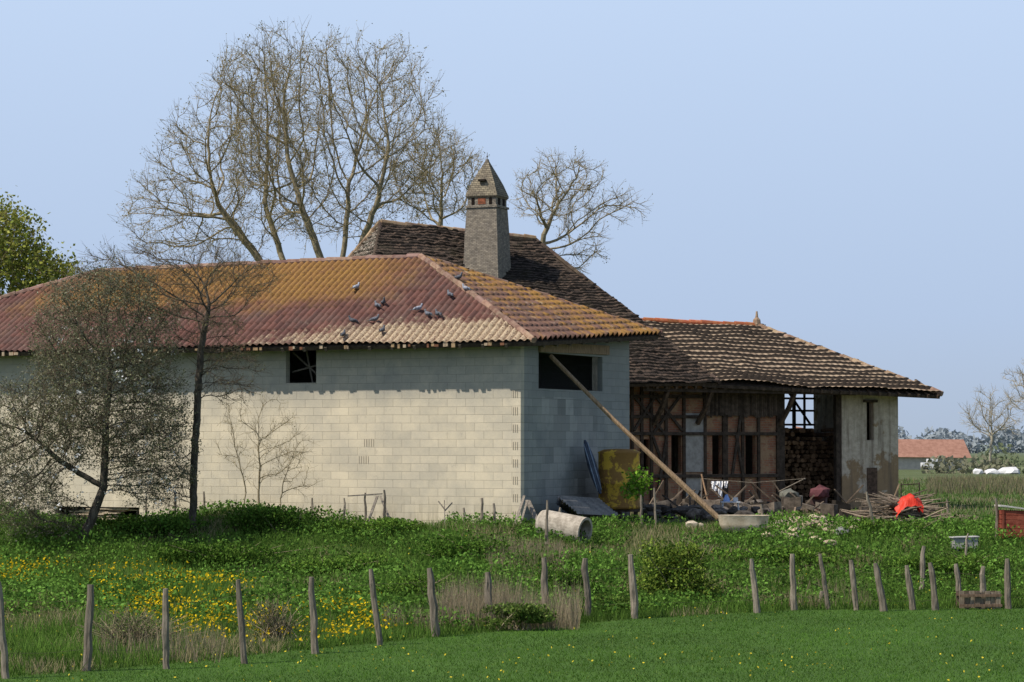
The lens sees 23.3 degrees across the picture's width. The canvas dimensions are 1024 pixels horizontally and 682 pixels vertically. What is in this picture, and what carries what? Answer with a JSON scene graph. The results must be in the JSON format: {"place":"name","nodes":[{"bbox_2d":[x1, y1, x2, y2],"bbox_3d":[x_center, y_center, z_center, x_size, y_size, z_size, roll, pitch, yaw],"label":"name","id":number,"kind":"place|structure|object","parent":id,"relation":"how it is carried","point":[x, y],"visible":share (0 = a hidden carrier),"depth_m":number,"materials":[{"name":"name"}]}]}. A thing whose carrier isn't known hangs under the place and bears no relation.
{"place":"outdoors","nodes":[
{"label":"outdoors","id":0,"kind":"place"},
{"bbox_2d":[0,445,1023,681],"bbox_3d":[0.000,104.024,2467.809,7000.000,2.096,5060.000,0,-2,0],"label":"ground","id":1,"kind":"structure","parent":0,"point":[917,474],"depth_m":40.41,"materials":[{"name":"green plant"}]},
{"bbox_2d":[0,186,82,295],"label":"leafy tree","id":2,"kind":"object","parent":1,"relation":"on","point":[32,265],"visible":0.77,"depth_m":89.37,"materials":[{"name":"green plant"}]},
{"bbox_2d":[0,256,203,541],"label":"blossom tree","id":3,"kind":"object","parent":1,"relation":"on","point":[71,422],"visible":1,"depth_m":55.71,"materials":[{"name":"grey plant"}]},
{"bbox_2d":[76,604,203,647],"bbox_3d":[-5.948,4.604,39.824,1.968,0.842,1.247,-1,-3,21],"label":"bush","id":4,"kind":"object","parent":1,"relation":"on","point":[134,626],"visible":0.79,"depth_m":39.70,"materials":[{"name":"brown plant"}]},
{"bbox_2d":[84,511,213,540],"bbox_3d":[-8.428,4.254,56.940,3.172,0.693,1.979,0,-2,0],"label":"bank bush","id":5,"kind":"object","parent":1,"relation":"on","point":[178,524],"visible":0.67,"depth_m":56.59,"materials":[{"name":"green plant"}]},
{"bbox_2d":[94,609,227,662],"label":"dry reeds","id":6,"kind":"object","parent":1,"relation":"on","point":[178,642],"visible":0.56,"depth_m":38.83,"materials":[{"name":"beige plant"}]},
{"bbox_2d":[69,234,290,531],"bbox_3d":[-7.671,0.977,56.975,5.200,7.000,2.898,0,-2,0],"label":"slender tree","id":7,"kind":"object","parent":1,"relation":"on","point":[200,365],"visible":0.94,"depth_m":56.93,"materials":[{"name":"brown plant"}]},
{"bbox_2d":[0,552,407,641],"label":"yellow wildflowers","id":8,"kind":"object","parent":1,"relation":"on","point":[300,639],"visible":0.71,"depth_m":44.92,"materials":[{"name":"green plant"}]},
{"bbox_2d":[108,26,329,264],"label":"bare tree","id":9,"kind":"object","parent":1,"relation":"on","point":[237,231],"visible":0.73,"depth_m":103.79,"materials":[{"name":"brown plant"}]},
{"bbox_2d":[147,540,324,570],"bbox_3d":[-6.038,4.711,54.324,4.000,0.681,1.796,0,-2,0],"label":"bank bush","id":10,"kind":"object","parent":1,"relation":"on","point":[215,553],"visible":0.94,"depth_m":53.95,"materials":[{"name":"green plant"}]},
{"bbox_2d":[213,390,311,504],"bbox_3d":[-5.992,2.682,59.996,2.500,3.163,1.633,0,-2,0],"label":"sapling","id":11,"kind":"object","parent":1,"relation":"on","point":[266,453],"visible":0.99,"depth_m":59.92,"materials":[{"name":"brown plant"}]},
{"bbox_2d":[233,598,318,641],"bbox_3d":[-3.993,4.739,41.862,1.447,0.803,0.735,0,-2,0],"label":"bush","id":12,"kind":"object","parent":1,"relation":"on","point":[274,626],"visible":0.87,"depth_m":41.77,"materials":[{"name":"brown plant"}]},
{"bbox_2d":[212,505,345,537],"bbox_3d":[-5.359,4.135,56.837,3.114,0.814,1.385,0,-2,0],"label":"bank bush","id":13,"kind":"object","parent":1,"relation":"on","point":[257,517],"visible":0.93,"depth_m":56.63,"materials":[{"name":"green plant"}]},
{"bbox_2d":[269,430,322,504],"bbox_3d":[-5.272,3.250,60.450,1.173,2.304,1.320,2,-3,-41],"label":"sapling","id":14,"kind":"object","parent":1,"relation":"on","point":[281,496],"visible":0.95,"depth_m":60.42,"materials":[{"name":"brown plant"}]},
{"bbox_2d":[245,552,398,577],"bbox_3d":[-4.152,4.844,53.298,3.536,0.630,1.550,0,-2,0],"label":"bank bush","id":15,"kind":"object","parent":1,"relation":"on","point":[357,559],"visible":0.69,"depth_m":53.01,"materials":[{"name":"green plant"}]},
{"bbox_2d":[201,17,459,257],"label":"bare tree","id":16,"kind":"object","parent":1,"relation":"on","point":[380,186],"visible":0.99,"depth_m":99.73,"materials":[{"name":"brown plant"}]},
{"bbox_2d":[0,253,661,525],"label":"block barn","id":17,"kind":"structure","parent":1,"relation":"on","point":[468,400],"depth_m":62.53,"materials":[{"name":"concrete"}]},
{"bbox_2d":[348,315,357,321],"bbox_3d":[-3.960,-0.522,62.230,0.348,0.246,0.109,0,-2,10],"label":"pigeon","id":18,"kind":"object","parent":17,"relation":"on","point":[352,319],"visible":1,"depth_m":62.20,"materials":[{"name":"grey"}]},
{"bbox_2d":[369,314,378,323],"bbox_3d":[-3.468,-0.553,62.023,0.348,0.246,0.109,0,-2,10],"label":"pigeon","id":19,"kind":"object","parent":17,"relation":"on","point":[374,319],"visible":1,"depth_m":61.98,"materials":[{"name":"grey"}]},
{"bbox_2d":[413,303,423,309],"bbox_3d":[-2.381,-0.825,62.022,0.348,0.246,0.109,1,-2,-14],"label":"pigeon","id":20,"kind":"object","parent":17,"relation":"on","point":[418,307],"visible":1,"depth_m":61.99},
{"bbox_2d":[424,309,434,317],"bbox_3d":[-2.057,-0.680,61.571,0.348,0.246,0.109,-2,-3,38],"label":"pigeon","id":21,"kind":"object","parent":17,"relation":"on","point":[427,313],"visible":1,"depth_m":61.55,"materials":[{"name":"grey"}]},
{"bbox_2d":[435,309,442,318],"bbox_3d":[-1.812,-0.679,61.433,0.109,0.246,0.348,2,-3,-35],"label":"pigeon","id":22,"kind":"object","parent":17,"relation":"on","point":[437,313],"visible":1,"depth_m":61.41,"materials":[{"name":"grey"}]},
{"bbox_2d":[462,283,472,292],"bbox_3d":[-1.133,-1.333,62.467,0.348,0.246,0.109,-2,-3,36],"label":"pigeon","id":23,"kind":"object","parent":17,"relation":"on","point":[465,288],"visible":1,"depth_m":62.45,"materials":[{"name":"white"}]},
{"bbox_2d":[317,516,431,538],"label":"bank bush","id":24,"kind":"object","parent":1,"relation":"on","point":[386,522],"visible":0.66,"depth_m":57.04,"materials":[{"name":"green plant"}]},
{"bbox_2d":[379,599,442,628],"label":"dry reeds","id":25,"kind":"object","parent":1,"relation":"on","point":[394,615],"visible":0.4,"depth_m":44.19,"materials":[{"name":"beige plant"}]},
{"bbox_2d":[365,572,457,597],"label":"bank bush","id":26,"kind":"object","parent":1,"relation":"on","point":[410,584],"visible":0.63,"depth_m":48.67,"materials":[{"name":"green plant"}]},
{"bbox_2d":[384,115,485,225],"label":"bare tree","id":27,"kind":"object","parent":1,"relation":"on","point":[440,206],"visible":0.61,"depth_m":111.93,"materials":[{"name":"brown plant"}]},
{"bbox_2d":[348,493,536,524],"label":"leaning planks","id":28,"kind":"object","parent":1,"relation":"on","point":[528,503],"visible":0.77,"depth_m":59.40,"materials":[{"name":"brown wood"}]},
{"bbox_2d":[410,533,510,563],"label":"bank bush","id":29,"kind":"object","parent":1,"relation":"on","point":[466,546],"visible":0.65,"depth_m":53.72,"materials":[{"name":"green plant"}]},
{"bbox_2d":[426,566,590,629],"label":"dry reeds","id":30,"kind":"object","parent":1,"relation":"on","point":[567,615],"visible":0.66,"depth_m":45.24,"materials":[{"name":"beige plant"}]},
{"bbox_2d":[0,498,1023,628],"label":"weed leaves","id":31,"kind":"object","parent":1,"relation":"on","point":[22,589],"visible":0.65,"depth_m":52.89,"materials":[{"name":"green plant"}]},
{"bbox_2d":[0,503,1023,676],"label":"tall grass","id":32,"kind":"structure","parent":1,"relation":"on","point":[55,621],"depth_m":50.12,"materials":[{"name":"green plant"}]},
{"bbox_2d":[0,553,1023,678],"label":"wire fence","id":33,"kind":"object","parent":1,"relation":"on","point":[88,644],"visible":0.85,"depth_m":45.32,"materials":[{"name":"grey wood"}]},
{"bbox_2d":[471,601,558,630],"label":"bush","id":34,"kind":"object","parent":1,"relation":"on","point":[529,613],"visible":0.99,"depth_m":44.23,"materials":[{"name":"green plant"}]},
{"bbox_2d":[7,536,1022,681],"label":"scattered dandelions","id":35,"kind":"object","parent":1,"relation":"on","point":[588,659],"visible":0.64,"depth_m":37.91,"materials":[{"name":"yellow plant"}]},
{"bbox_2d":[483,531,570,574],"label":"dry reeds","id":36,"kind":"object","parent":1,"relation":"on","point":[534,555],"visible":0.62,"depth_m":53.20,"materials":[{"name":"beige plant"}]},
{"bbox_2d":[535,510,592,543],"bbox_3d":[1.181,4.274,56.769,1.240,0.811,0.660,-1,-3,31],"label":"concrete pipe","id":37,"kind":"object","parent":1,"relation":"on","point":[568,524],"visible":0.76,"depth_m":56.56,"materials":[{"name":"beige concrete"}]},
{"bbox_2d":[522,567,607,592],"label":"bank bush","id":38,"kind":"object","parent":1,"relation":"on","point":[567,574],"visible":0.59,"depth_m":50.62,"materials":[{"name":"green plant"}]},
{"bbox_2d":[145,488,998,605],"bbox_3d":[4.933,4.731,59.498,23.787,2.419,17.143,1,-3,-22],"label":"stake fence","id":39,"kind":"object","parent":1,"relation":"on","point":[922,565],"visible":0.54,"depth_m":58.27,"materials":[{"name":"brown wood"}]},
{"bbox_2d":[507,146,653,274],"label":"bare tree","id":40,"kind":"object","parent":1,"relation":"on","point":[557,201],"visible":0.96,"depth_m":96.04,"materials":[{"name":"brown plant"}]},
{"bbox_2d":[556,495,617,518],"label":"corrugated sheets","id":41,"kind":"object","parent":1,"relation":"on","point":[590,507],"visible":0.84,"depth_m":60.69,"materials":[{"name":"grey metal"}]},
{"bbox_2d":[583,440,601,493],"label":"blue boards","id":42,"kind":"object","parent":41,"relation":"on","point":[592,466],"visible":1,"depth_m":62.49,"materials":[{"name":"paint"}]},
{"bbox_2d":[594,593,640,611],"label":"green shrub","id":43,"kind":"object","parent":1,"relation":"on","point":[623,599],"visible":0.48,"depth_m":48.66,"materials":[{"name":"green plant"}]},
{"bbox_2d":[598,449,640,522],"bbox_3d":[2.728,3.746,63.099,1.200,2.010,1.100,0,-2,0],"label":"rusty tank","id":44,"kind":"object","parent":1,"relation":"on","point":[613,464],"visible":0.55,"depth_m":62.65,"materials":[{"name":"yellow metal"}]},
{"bbox_2d":[549,354,718,519],"bbox_3d":[2.976,2.334,60.698,4.280,4.073,0.145,-1,-2,15],"label":"leaning pole","id":45,"kind":"object","parent":1,"relation":"on","point":[682,484],"visible":0.97,"depth_m":60.59,"materials":[{"name":"brown wood"}]},
{"bbox_2d":[619,465,659,514],"bbox_3d":[3.090,3.874,60.843,1.008,1.696,0.901,-2,-3,36],"label":"young green tree","id":46,"kind":"object","parent":1,"relation":"on","point":[638,481],"visible":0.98,"depth_m":60.81,"materials":[{"name":"green plant"}]},
{"bbox_2d":[348,154,939,508],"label":"farmhouse","id":47,"kind":"object","parent":1,"relation":"on","point":[679,415],"visible":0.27,"depth_m":78.36,"materials":[{"name":"tile"}]},
{"bbox_2d":[636,531,722,603],"bbox_3d":[3.431,4.643,50.834,1.810,1.526,1.681,1,-3,-23],"label":"green shrub","id":48,"kind":"object","parent":1,"relation":"on","point":[689,572],"visible":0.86,"depth_m":50.66,"materials":[{"name":"green plant"}]},
{"bbox_2d":[720,494,739,509],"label":"garden table","id":49,"kind":"object","parent":1,"relation":"on","point":[726,499],"visible":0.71,"depth_m":65.81,"materials":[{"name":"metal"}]},
{"bbox_2d":[718,515,768,532],"bbox_3d":[5.459,4.317,58.472,1.220,0.420,0.550,0,-2,9],"label":"bathtub","id":50,"kind":"object","parent":1,"relation":"on","point":[733,522],"visible":0.77,"depth_m":58.24,"materials":[{"name":"ceramic"}]},
{"bbox_2d":[701,474,805,499],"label":"washing line","id":51,"kind":"object","parent":1,"relation":"on","point":[718,483],"visible":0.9,"depth_m":72.68,"materials":[{"name":"white fabric"}]},
{"bbox_2d":[643,478,887,521],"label":"scrap heap","id":52,"kind":"object","parent":1,"relation":"on","point":[690,507],"visible":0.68,"depth_m":68.01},
{"bbox_2d":[779,484,829,509],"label":"old sacks","id":53,"kind":"object","parent":52,"relation":"on","point":[820,492],"visible":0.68,"depth_m":73.34,"materials":[{"name":"red fabric"}]},
{"bbox_2d":[685,514,876,547],"bbox_3d":[6.664,4.572,60.721,4.971,0.722,9.173,0,-2,0],"label":"rubble heap","id":54,"kind":"object","parent":1,"relation":"on","point":[792,530],"visible":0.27,"depth_m":58.96,"materials":[{"name":"stone"}]},
{"bbox_2d":[706,544,859,567],"bbox_3d":[5.959,4.756,54.747,3.599,0.539,1.265,0,-2,0],"label":"bank bush","id":55,"kind":"object","parent":1,"relation":"on","point":[806,554],"visible":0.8,"depth_m":54.62,"materials":[{"name":"green plant"}]},
{"bbox_2d":[641,311,943,507],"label":"open shed","id":56,"kind":"structure","parent":1,"relation":"on","point":[846,447],"depth_m":79.96,"materials":[{"name":"beige tile"}]},
{"bbox_2d":[740,575,872,606],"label":"dry reeds","id":57,"kind":"object","parent":1,"relation":"on","point":[819,592],"visible":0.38,"depth_m":51.30,"materials":[{"name":"beige plant"}]},
{"bbox_2d":[836,527,849,534],"bbox_3d":[7.720,4.465,57.853,0.372,0.270,0.396,2,-3,-43],"label":"grey stone","id":58,"kind":"object","parent":1,"relation":"on","point":[841,528],"visible":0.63,"depth_m":57.72,"materials":[{"name":"grey stone"}]},
{"bbox_2d":[843,516,944,535],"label":"bank bush","id":59,"kind":"object","parent":1,"relation":"on","point":[869,523],"visible":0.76,"depth_m":57.66,"materials":[{"name":"green plant"}]},
{"bbox_2d":[840,484,955,523],"bbox_3d":[9.746,4.203,63.299,3.085,1.123,3.566,0,-2,0],"label":"branch pile","id":60,"kind":"object","parent":1,"relation":"on","point":[886,510],"visible":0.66,"depth_m":62.37,"materials":[{"name":"brown wood"}]},
{"bbox_2d":[893,493,923,518],"bbox_3d":[9.919,4.142,62.082,0.718,0.660,0.540,0,-2,0],"label":"red tarp","id":61,"kind":"object","parent":60,"relation":"on","point":[909,500],"visible":1,"depth_m":61.92,"materials":[{"name":"plastic"}]},
{"bbox_2d":[900,482,919,496],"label":"metal gate","id":62,"kind":"structure","parent":1,"relation":"on","point":[901,484],"depth_m":75.87,"materials":[{"name":"metal"}]},
{"bbox_2d":[920,459,939,469],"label":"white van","id":63,"kind":"object","parent":1,"relation":"on","point":[923,464],"visible":0.27,"depth_m":298.90,"materials":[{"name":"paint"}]},
{"bbox_2d":[898,439,971,469],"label":"distant farmhouse","id":64,"kind":"object","parent":1,"relation":"on","point":[913,454],"visible":0.56,"depth_m":330.30,"materials":[{"name":"orange tile"}]},
{"bbox_2d":[880,553,1015,576],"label":"bank bush","id":65,"kind":"object","parent":1,"relation":"on","point":[949,562],"visible":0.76,"depth_m":54.17,"materials":[{"name":"green plant"}]},
{"bbox_2d":[898,425,1023,452],"bbox_3d":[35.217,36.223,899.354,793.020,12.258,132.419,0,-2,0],"label":"distant trees","id":66,"kind":"object","parent":1,"relation":"on","point":[1016,442],"visible":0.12,"depth_m":842.00,"materials":[{"name":"grey plant"}]},
{"bbox_2d":[949,536,979,550],"bbox_3d":[10.243,4.588,56.159,0.620,0.344,0.360,0,-2,-6],"label":"tub","id":67,"kind":"object","parent":1,"relation":"on","point":[959,539],"visible":0.71,"depth_m":56.02,"materials":[{"name":"metal"}]},
{"bbox_2d":[920,442,1023,473],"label":"hedgerow","id":68,"kind":"object","parent":1,"relation":"on","point":[973,463],"visible":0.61,"depth_m":228.87,"materials":[{"name":"green plant"}]},
{"bbox_2d":[925,473,1023,494],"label":"dry reeds","id":69,"kind":"object","parent":1,"relation":"on","point":[974,481],"visible":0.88,"depth_m":115.31,"materials":[{"name":"green plant"}]},
{"bbox_2d":[956,591,1001,608],"bbox_3d":[9.431,5.227,50.068,0.860,0.376,0.458,0,-2,0],"label":"wooden crate","id":70,"kind":"object","parent":1,"relation":"on","point":[977,599],"visible":0.99,"depth_m":49.90,"materials":[{"name":"brown wood"}]},
{"bbox_2d":[957,384,1023,460],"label":"bare tree","id":71,"kind":"object","parent":1,"relation":"on","point":[989,420],"visible":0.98,"depth_m":189.76,"materials":[{"name":"grey plant"}]},
{"bbox_2d":[973,467,1019,473],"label":"white tarpaulin","id":72,"kind":"object","parent":1,"relation":"on","point":[1009,470],"visible":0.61,"depth_m":214.22,"materials":[{"name":"white plastic"}]},
{"bbox_2d":[994,504,1023,537],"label":"red crate","id":73,"kind":"object","parent":1,"relation":"on","point":[1011,518],"visible":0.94,"depth_m":57.16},
{"bbox_2d":[1000,359,1023,417],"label":"bare tree","id":74,"kind":"object","parent":1,"relation":"on","point":[1020,397],"visible":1,"depth_m":170.09,"materials":[{"name":"grey plant"}]},
{"bbox_2d":[0,0,1023,444],"label":"sky","id":75,"kind":"structure","parent":0,"point":[848,175],"materials":[{"name":"blue"}]},
{"bbox_2d":[626,476,1023,527],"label":"yard grass","id":76,"kind":"structure","parent":0,"point":[981,505],"depth_m":87.84,"materials":[{"name":"green plant"}]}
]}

